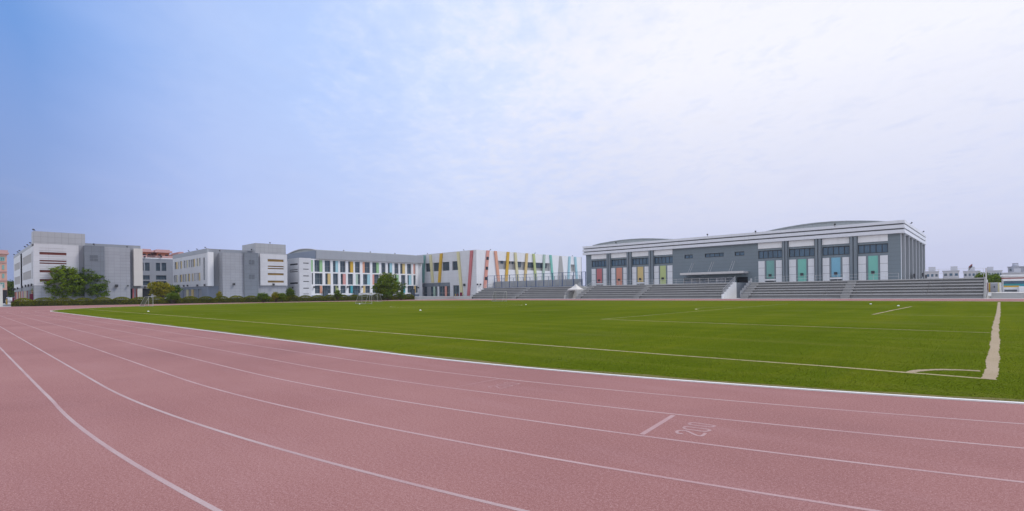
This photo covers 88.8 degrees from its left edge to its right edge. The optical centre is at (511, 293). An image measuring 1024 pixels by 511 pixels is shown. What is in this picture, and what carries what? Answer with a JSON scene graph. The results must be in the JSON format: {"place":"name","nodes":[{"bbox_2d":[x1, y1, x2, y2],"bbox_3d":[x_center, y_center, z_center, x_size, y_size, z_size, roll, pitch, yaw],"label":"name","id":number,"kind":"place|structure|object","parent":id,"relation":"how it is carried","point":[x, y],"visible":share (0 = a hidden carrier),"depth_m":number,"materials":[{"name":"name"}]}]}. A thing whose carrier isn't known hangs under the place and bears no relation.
{"place":"outdoors","nodes":[
{"label":"outdoors","id":0,"kind":"place"},
{"bbox_2d":[0,250,8,302],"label":"pink apartment block","id":1,"kind":"structure","parent":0,"point":[3,266],"depth_m":175.09,"materials":[{"name":"paint"}]},
{"bbox_2d":[141,256,172,299],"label":"link building","id":2,"kind":"structure","parent":0,"point":[160,269],"depth_m":162.66,"materials":[{"name":"white paint"}]},
{"bbox_2d":[143,275,149,279],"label":"window","id":3,"kind":"structure","parent":2,"relation":"in","point":[145,277],"depth_m":161.17,"materials":[{"name":"grey glass"}]},
{"bbox_2d":[156,275,165,279],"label":"window","id":4,"kind":"structure","parent":2,"relation":"in","point":[158,277],"depth_m":163.93,"materials":[{"name":"grey glass"}]},
{"bbox_2d":[256,293,268,301],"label":"clipped shrub","id":5,"kind":"object","parent":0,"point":[263,297],"visible":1,"depth_m":123.52,"materials":[{"name":"green plant"}]},
{"bbox_2d":[333,290,342,300],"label":"rounded shrub","id":6,"kind":"object","parent":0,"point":[337,294],"visible":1,"depth_m":133.70,"materials":[{"name":"green plant"}]},
{"bbox_2d":[383,292,392,299],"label":"rounded shrub","id":7,"kind":"object","parent":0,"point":[387,296],"visible":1,"depth_m":137.60,"materials":[{"name":"green plant"}]},
{"bbox_2d":[415,296,471,298],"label":"forecourt","id":8,"kind":"structure","parent":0,"point":[443,297],"depth_m":158.86,"materials":[{"name":"concrete"}]},
{"bbox_2d":[0,299,1023,510],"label":"running track","id":9,"kind":"structure","parent":0,"point":[53,457],"depth_m":5.86,"materials":[{"name":"rubber"}]},
{"bbox_2d":[0,303,222,510],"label":"lane line","id":10,"kind":"object","parent":9,"relation":"on","point":[147,471],"visible":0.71,"depth_m":5.29,"materials":[{"name":"paint"}]},
{"bbox_2d":[0,300,976,510],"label":"lane line","id":11,"kind":"object","parent":9,"relation":"on","point":[847,506],"visible":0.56,"depth_m":5.11,"materials":[{"name":"paint"}]},
{"bbox_2d":[1,300,1014,510],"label":"lane line","id":12,"kind":"object","parent":9,"relation":"on","point":[422,486],"visible":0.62,"depth_m":5.19,"materials":[{"name":"paint"}]},
{"bbox_2d":[10,300,1023,482],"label":"lane line","id":13,"kind":"object","parent":9,"relation":"on","point":[619,432],"visible":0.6,"depth_m":5.77,"materials":[{"name":"paint"}]},
{"bbox_2d":[22,300,1023,448],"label":"lane line","id":14,"kind":"object","parent":9,"relation":"on","point":[624,408],"visible":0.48,"depth_m":6.97,"materials":[{"name":"paint"}]},
{"bbox_2d":[39,300,1023,423],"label":"lane line","id":15,"kind":"object","parent":9,"relation":"on","point":[637,392],"visible":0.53,"depth_m":8.11,"materials":[{"name":"paint"}]},
{"bbox_2d":[51,300,1023,403],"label":"track kerb","id":16,"kind":"structure","parent":9,"relation":"on","point":[977,400],"depth_m":9.38,"materials":[{"name":"white concrete"}]},
{"bbox_2d":[640,415,675,434],"bbox_3d":[1.768,1.579,6.303,0.060,0.001,1.090,-1,0,35],"label":"start line","id":17,"kind":"object","parent":9,"relation":"on","point":[656,425],"visible":1,"depth_m":6.26,"materials":[{"name":"paint"}]},
{"bbox_2d":[675,422,715,435],"bbox_3d":[2.129,1.575,6.058,0.328,0.001,0.624,-1,0,37],"label":"lane number","id":18,"kind":"object","parent":9,"relation":"on","point":[684,427],"visible":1,"depth_m":6.04,"materials":[{"name":"paint"}]},
{"bbox_2d":[0,293,1023,306],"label":"pavement","id":19,"kind":"structure","parent":0,"point":[9,304],"depth_m":93.11,"materials":[{"name":"grey concrete"}]},
{"bbox_2d":[0,284,2,305],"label":"gate pillar","id":20,"kind":"structure","parent":19,"relation":"on","point":[1,294],"depth_m":109.71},
{"bbox_2d":[7,280,14,296],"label":"dark tree","id":21,"kind":"object","parent":19,"relation":"on","point":[10,287],"visible":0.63,"depth_m":189.09,"materials":[{"name":"green plant"}]},
{"bbox_2d":[31,265,86,298],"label":"broad tree","id":22,"kind":"object","parent":19,"relation":"on","point":[57,277],"visible":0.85,"depth_m":114.74,"materials":[{"name":"green plant"}]},
{"bbox_2d":[12,229,142,300],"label":"school block","id":23,"kind":"structure","parent":19,"relation":"on","point":[120,267],"depth_m":119.10,"materials":[{"name":"stone"}]},
{"bbox_2d":[15,262,21,270],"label":"louvre window","id":24,"kind":"structure","parent":23,"relation":"in","point":[17,266],"depth_m":141.32,"materials":[{"name":"grey metal"}]},
{"bbox_2d":[15,276,21,284],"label":"louvre window","id":25,"kind":"structure","parent":23,"relation":"in","point":[17,280],"depth_m":141.99,"materials":[{"name":"grey metal"}]},
{"bbox_2d":[23,254,30,265],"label":"louvre window","id":26,"kind":"structure","parent":23,"relation":"in","point":[27,259],"depth_m":122.51,"materials":[{"name":"grey metal"}]},
{"bbox_2d":[23,270,30,279],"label":"louvre window","id":27,"kind":"structure","parent":23,"relation":"in","point":[27,275],"depth_m":122.78,"materials":[{"name":"grey metal"}]},
{"bbox_2d":[39,252,65,254],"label":"strip window","id":28,"kind":"structure","parent":23,"relation":"in","point":[41,253],"depth_m":114.71,"materials":[{"name":"brown glass"}]},
{"bbox_2d":[40,260,65,261],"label":"strip window","id":29,"kind":"structure","parent":23,"relation":"in","point":[40,260],"depth_m":114.93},
{"bbox_2d":[71,267,110,297],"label":"broad tree","id":30,"kind":"object","parent":19,"relation":"on","point":[94,287],"visible":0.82,"depth_m":117.98,"materials":[{"name":"green plant"}]},
{"bbox_2d":[143,249,159,257],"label":"terracotta house","id":31,"kind":"structure","parent":19,"relation":"on","point":[146,252],"depth_m":205.21,"materials":[{"name":"paint"}]},
{"bbox_2d":[147,249,172,257],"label":"terracotta house","id":32,"kind":"structure","parent":19,"relation":"on","point":[162,253],"depth_m":208.79,"materials":[{"name":"paint"}]},
{"bbox_2d":[146,281,174,298],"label":"flowering bush","id":33,"kind":"object","parent":19,"relation":"on","point":[162,291],"visible":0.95,"depth_m":125.04,"materials":[{"name":"yellow plant"}]},
{"bbox_2d":[165,292,180,303],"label":"rounded shrub","id":34,"kind":"object","parent":19,"relation":"on","point":[173,297],"visible":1,"depth_m":119.54,"materials":[{"name":"green plant"}]},
{"bbox_2d":[166,284,183,292],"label":"tree","id":35,"kind":"object","parent":19,"relation":"on","point":[178,290],"visible":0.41,"depth_m":128.02,"materials":[{"name":"green plant"}]},
{"bbox_2d":[11,294,414,306],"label":"hedge","id":36,"kind":"object","parent":19,"relation":"on","point":[116,301],"visible":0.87,"depth_m":120.91,"materials":[{"name":"green plant"}]},
{"bbox_2d":[173,242,286,298],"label":"school block","id":37,"kind":"structure","parent":19,"relation":"on","point":[253,269],"depth_m":142.61,"materials":[{"name":"white paint"}]},
{"bbox_2d":[268,259,282,261],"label":"strip window","id":38,"kind":"structure","parent":37,"relation":"in","point":[269,260],"depth_m":147.58,"materials":[{"name":"glass"}]},
{"bbox_2d":[270,292,279,301],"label":"rounded shrub","id":39,"kind":"object","parent":19,"relation":"on","point":[275,296],"visible":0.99,"depth_m":125.65,"materials":[{"name":"green plant"}]},
{"bbox_2d":[278,293,286,301],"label":"clipped shrub","id":40,"kind":"object","parent":19,"relation":"on","point":[282,297],"visible":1,"depth_m":125.63,"materials":[{"name":"green plant"}]},
{"bbox_2d":[286,288,295,297],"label":"conifer shrub","id":41,"kind":"object","parent":19,"relation":"on","point":[289,291],"visible":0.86,"depth_m":135.50,"materials":[{"name":"green plant"}]},
{"bbox_2d":[286,248,423,297],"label":"classroom hall","id":42,"kind":"structure","parent":19,"relation":"on","point":[311,272],"depth_m":165.02,"materials":[{"name":"white paint"}]},
{"bbox_2d":[314,260,318,271],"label":"window","id":43,"kind":"structure","parent":42,"relation":"in","point":[316,262],"depth_m":157.36,"materials":[{"name":"grey glass"}]},
{"bbox_2d":[315,285,319,293],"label":"window","id":44,"kind":"structure","parent":42,"relation":"in","point":[317,287],"depth_m":157.59,"materials":[{"name":"grey glass"}]},
{"bbox_2d":[315,273,321,283],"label":"window","id":45,"kind":"structure","parent":42,"relation":"in","point":[318,276],"depth_m":157.86,"materials":[{"name":"grey glass"}]},
{"bbox_2d":[325,260,329,271],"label":"window","id":46,"kind":"structure","parent":42,"relation":"in","point":[327,263],"depth_m":160.00,"materials":[{"name":"grey glass"}]},
{"bbox_2d":[333,274,337,284],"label":"window","id":47,"kind":"structure","parent":42,"relation":"in","point":[335,276],"depth_m":161.88,"materials":[{"name":"grey glass"}]},
{"bbox_2d":[340,261,344,271],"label":"window","id":48,"kind":"structure","parent":42,"relation":"in","point":[342,263],"depth_m":163.63,"materials":[{"name":"grey glass"}]},
{"bbox_2d":[348,274,352,284],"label":"window","id":49,"kind":"structure","parent":42,"relation":"in","point":[350,276],"depth_m":165.60,"materials":[{"name":"grey glass"}]},
{"bbox_2d":[353,286,359,292],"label":"window","id":50,"kind":"structure","parent":42,"relation":"in","point":[354,287],"depth_m":167.14,"materials":[{"name":"grey glass"}]},
{"bbox_2d":[355,262,358,272],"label":"window","id":51,"kind":"structure","parent":42,"relation":"in","point":[356,263],"depth_m":167.33,"materials":[{"name":"grey glass"}]},
{"bbox_2d":[363,274,366,284],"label":"window","id":52,"kind":"structure","parent":42,"relation":"in","point":[364,275],"depth_m":169.36,"materials":[{"name":"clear glass"}]},
{"bbox_2d":[365,262,369,272],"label":"window","id":53,"kind":"structure","parent":42,"relation":"in","point":[366,263],"depth_m":170.03,"materials":[{"name":"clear glass"}]},
{"bbox_2d":[372,262,375,272],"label":"window","id":54,"kind":"structure","parent":42,"relation":"in","point":[373,263],"depth_m":171.74,"materials":[{"name":"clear glass"}]},
{"bbox_2d":[374,274,378,283],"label":"window","id":55,"kind":"structure","parent":42,"relation":"in","point":[376,276],"depth_m":172.47,"materials":[{"name":"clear glass"}]},
{"bbox_2d":[381,263,384,272],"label":"window","id":56,"kind":"structure","parent":42,"relation":"in","point":[382,264],"depth_m":174.35,"materials":[{"name":"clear glass"}]},
{"bbox_2d":[394,263,397,273],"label":"window","id":57,"kind":"structure","parent":42,"relation":"in","point":[395,264],"depth_m":178.16,"materials":[{"name":"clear glass"}]},
{"bbox_2d":[401,275,404,284],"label":"window","id":58,"kind":"structure","parent":42,"relation":"in","point":[402,276],"depth_m":180.02,"materials":[{"name":"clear glass"}]},
{"bbox_2d":[407,264,410,273],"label":"window","id":59,"kind":"structure","parent":42,"relation":"in","point":[408,265],"depth_m":182.01,"materials":[{"name":"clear glass"}]},
{"bbox_2d":[371,272,401,299],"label":"broad tree","id":60,"kind":"object","parent":19,"relation":"on","point":[387,283],"visible":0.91,"depth_m":144.55,"materials":[{"name":"green plant"}]},
{"bbox_2d":[397,291,405,299],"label":"rounded shrub","id":61,"kind":"object","parent":19,"relation":"on","point":[399,296],"visible":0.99,"depth_m":138.57,"materials":[{"name":"green plant"}]},
{"bbox_2d":[397,283,406,295],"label":"slim tree","id":62,"kind":"object","parent":19,"relation":"on","point":[403,287],"visible":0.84,"depth_m":145.74,"materials":[{"name":"green plant"}]},
{"bbox_2d":[417,249,581,295],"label":"striped hall","id":63,"kind":"structure","parent":19,"relation":"on","point":[467,273],"depth_m":181.99,"materials":[{"name":"white paint"}]},
{"bbox_2d":[426,263,429,271],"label":"window","id":64,"kind":"structure","parent":63,"relation":"in","point":[428,264],"depth_m":188.11,"materials":[{"name":"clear glass"}]},
{"bbox_2d":[434,263,438,270],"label":"window","id":65,"kind":"structure","parent":63,"relation":"in","point":[436,265],"depth_m":184.99,"materials":[{"name":"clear glass"}]},
{"bbox_2d":[443,262,448,270],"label":"window","id":66,"kind":"structure","parent":63,"relation":"in","point":[445,264],"depth_m":181.52,"materials":[{"name":"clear glass"}]},
{"bbox_2d":[453,261,457,269],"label":"window","id":67,"kind":"structure","parent":63,"relation":"in","point":[455,266],"depth_m":177.92,"materials":[{"name":"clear glass"}]},
{"bbox_2d":[454,285,458,295],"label":"door","id":68,"kind":"structure","parent":63,"relation":"in","point":[456,287],"depth_m":177.84,"materials":[{"name":"grey glass"}]},
{"bbox_2d":[472,283,581,298],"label":"bleachers","id":69,"kind":"object","parent":19,"relation":"on","point":[558,292],"visible":0.84,"depth_m":147.75,"materials":[{"name":"concrete"}]},
{"bbox_2d":[568,284,583,289],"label":"canopy tent","id":70,"kind":"object","parent":19,"relation":"on","point":[575,287],"visible":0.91,"depth_m":136.40,"materials":[{"name":"fabric"}]},
{"bbox_2d":[575,276,749,298],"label":"bleachers","id":71,"kind":"object","parent":19,"relation":"on","point":[721,290],"visible":0.98,"depth_m":119.86,"materials":[{"name":"concrete"},{"name":"metal"}]},
{"bbox_2d":[583,220,926,285],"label":"sports hall","id":72,"kind":"structure","parent":19,"relation":"on","point":[855,250],"depth_m":118.46,"materials":[{"name":"grey concrete"}]},
{"bbox_2d":[592,260,605,266],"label":"window","id":73,"kind":"structure","parent":72,"relation":"in","point":[602,263],"depth_m":149.43,"materials":[{"name":"blue glass"}]},
{"bbox_2d":[612,259,626,265],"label":"window","id":74,"kind":"structure","parent":72,"relation":"in","point":[620,262],"depth_m":144.85,"materials":[{"name":"blue glass"}]},
{"bbox_2d":[633,258,647,264],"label":"window","id":75,"kind":"structure","parent":72,"relation":"in","point":[636,261],"depth_m":140.51,"materials":[{"name":"blue glass"}]},
{"bbox_2d":[654,256,672,263],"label":"window","id":76,"kind":"structure","parent":72,"relation":"in","point":[658,260],"depth_m":135.95,"materials":[{"name":"blue glass"}]},
{"bbox_2d":[705,253,723,257],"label":"window","id":77,"kind":"structure","parent":72,"relation":"in","point":[711,254],"depth_m":126.74,"materials":[{"name":"blue glass"}]},
{"bbox_2d":[735,251,743,255],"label":"window","id":78,"kind":"structure","parent":72,"relation":"in","point":[736,253],"depth_m":122.82,"materials":[{"name":"blue glass"}]},
{"bbox_2d":[759,250,781,258],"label":"window","id":79,"kind":"structure","parent":72,"relation":"in","point":[770,253],"depth_m":118.18,"materials":[{"name":"blue glass"}]},
{"bbox_2d":[789,248,814,256],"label":"window","id":80,"kind":"structure","parent":72,"relation":"in","point":[803,252],"depth_m":113.73,"materials":[{"name":"blue glass"}]},
{"bbox_2d":[823,246,849,255],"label":"window","id":81,"kind":"structure","parent":72,"relation":"in","point":[837,250],"depth_m":109.32,"materials":[{"name":"blue glass"}]},
{"bbox_2d":[858,243,887,253],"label":"window","id":82,"kind":"structure","parent":72,"relation":"in","point":[871,248],"depth_m":104.95,"materials":[{"name":"blue glass"}]},
{"bbox_2d":[567,280,987,295],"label":"walkway","id":83,"kind":"structure","parent":19,"relation":"on","point":[584,287],"depth_m":142.60,"materials":[{"name":"concrete"}]},
{"bbox_2d":[487,271,585,287],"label":"court fence","id":84,"kind":"object","parent":83,"relation":"on","point":[503,284],"visible":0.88,"depth_m":154.25,"materials":[{"name":"metal"}]},
{"bbox_2d":[495,275,579,287],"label":"court fence","id":85,"kind":"object","parent":83,"relation":"on","point":[548,281],"visible":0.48,"depth_m":159.82,"materials":[{"name":"metal"}]},
{"bbox_2d":[495,279,582,286],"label":"court wall","id":86,"kind":"structure","parent":83,"relation":"on","point":[540,282],"depth_m":161.87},
{"bbox_2d":[740,268,986,298],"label":"bleachers","id":87,"kind":"object","parent":19,"relation":"on","point":[947,288],"visible":0.98,"depth_m":92.90,"materials":[{"name":"concrete"}]},
{"bbox_2d":[973,271,995,282],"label":"tree","id":88,"kind":"object","parent":19,"relation":"on","point":[989,277],"visible":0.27,"depth_m":149.16,"materials":[{"name":"green plant"}]},
{"bbox_2d":[991,273,1001,285],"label":"tree","id":89,"kind":"object","parent":19,"relation":"on","point":[997,278],"visible":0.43,"depth_m":150.53,"materials":[{"name":"green plant"}]},
{"bbox_2d":[991,292,1023,297],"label":"steps","id":90,"kind":"structure","parent":19,"relation":"on","point":[1006,295],"depth_m":80.42,"materials":[{"name":"grey concrete"}]},
{"bbox_2d":[0,0,1023,284],"label":"sky","id":91,"kind":"structure","parent":0,"point":[408,127],"materials":[{"name":"blue"}]},
{"bbox_2d":[55,300,1023,400],"bbox_3d":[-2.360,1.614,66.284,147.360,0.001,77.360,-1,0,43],"label":"grass field","id":92,"kind":"structure","parent":0,"point":[467,316],"depth_m":20.87,"materials":[{"name":"green plant"}]},
{"bbox_2d":[140,296,152,305],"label":"football goal","id":93,"kind":"object","parent":92,"relation":"on","point":[143,303],"visible":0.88,"depth_m":91.13,"materials":[{"name":"paint"}]},
{"bbox_2d":[355,293,371,303],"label":"football goal","id":94,"kind":"object","parent":92,"relation":"on","point":[360,294],"visible":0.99,"depth_m":91.05,"materials":[{"name":"paint"}]},
{"bbox_2d":[369,293,381,301],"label":"football goal","id":95,"kind":"object","parent":92,"relation":"on","point":[375,297],"visible":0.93,"depth_m":120.30,"materials":[{"name":"paint"}]},
{"bbox_2d":[492,291,506,300],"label":"football goal","id":96,"kind":"object","parent":92,"relation":"on","point":[500,294],"visible":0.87,"depth_m":104.08,"materials":[{"name":"paint"}]},
{"bbox_2d":[89,309,980,378],"bbox_3d":[-24.401,1.854,39.956,89.752,0.001,0.395,-1,0,43],"label":"pitch line","id":97,"kind":"object","parent":92,"relation":"on","point":[650,353],"visible":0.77,"depth_m":12.90,"materials":[{"name":"paint"}]},
{"bbox_2d":[608,319,987,332],"bbox_3d":[11.017,1.464,24.584,0.195,0.001,16.925,-1,0,-44],"label":"pitch line","id":98,"kind":"object","parent":92,"relation":"on","point":[806,326],"visible":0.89,"depth_m":22.61,"materials":[{"name":"paint"}]},
{"bbox_2d":[907,369,979,372],"bbox_3d":[8.236,1.494,10.086,1.511,0.001,0.411,-1,0,-4],"label":"pitch line","id":99,"kind":"object","parent":92,"relation":"on","point":[913,371],"visible":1,"depth_m":10.13,"materials":[{"name":"beige paint"}]},
{"bbox_2d":[981,302,1000,379],"bbox_3d":[31.073,1.242,33.430,0.308,0.001,66.740,-1,0,43],"label":"pitch line","id":100,"kind":"object","parent":92,"relation":"on","point":[992,369],"visible":0.89,"depth_m":12.60,"materials":[{"name":"beige paint"}]},
{"bbox_2d":[925,267,938,278],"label":"town building","id":101,"kind":"structure","parent":0,"point":[930,273],"depth_m":299.92,"materials":[{"name":"white concrete"}]},
{"bbox_2d":[942,266,959,277],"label":"town building","id":102,"kind":"structure","parent":0,"point":[953,272],"depth_m":310.36,"materials":[{"name":"white concrete"}]},
{"bbox_2d":[963,267,980,277],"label":"town building","id":103,"kind":"structure","parent":0,"point":[970,273],"depth_m":320.96,"materials":[{"name":"white concrete"}]},
{"bbox_2d":[1007,263,1023,271],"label":"town building","id":104,"kind":"structure","parent":0,"point":[1010,269],"depth_m":373.89,"materials":[{"name":"white concrete"}]},
{"bbox_2d":[1012,264,1018,271],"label":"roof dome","id":105,"kind":"structure","parent":104,"relation":"on","point":[1014,266],"depth_m":368.00,"materials":[{"name":"white"}]},
{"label":"platform paving","id":106,"kind":"structure","parent":0,"visible":0},
{"bbox_2d":[988,282,1000,291],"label":"gate wall","id":107,"kind":"structure","parent":106,"relation":"on","point":[994,287],"depth_m":99.88,"materials":[{"name":"yellow paint"}]},
{"bbox_2d":[1000,274,1023,291],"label":"canteen kiosk","id":108,"kind":"object","parent":106,"relation":"on","point":[1012,283],"visible":0.88,"depth_m":92.47,"materials":[{"name":"concrete"}]},
{"bbox_2d":[1003,284,1023,285],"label":"serving window","id":109,"kind":"structure","parent":108,"relation":"in","point":[1003,284],"depth_m":92.60,"materials":[{"name":"teal paint"}]},
{"label":"ground","id":110,"kind":"structure","parent":0,"visible":0},
{"bbox_2d":[987,267,1002,289],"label":"town building","id":111,"kind":"structure","parent":110,"relation":"on","point":[990,270],"depth_m":340.39,"materials":[{"name":"white concrete"}]},
{"bbox_2d":[1001,268,1023,274],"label":"town building","id":112,"kind":"structure","parent":110,"relation":"on","point":[1017,271],"depth_m":330.92,"materials":[{"name":"white concrete"}]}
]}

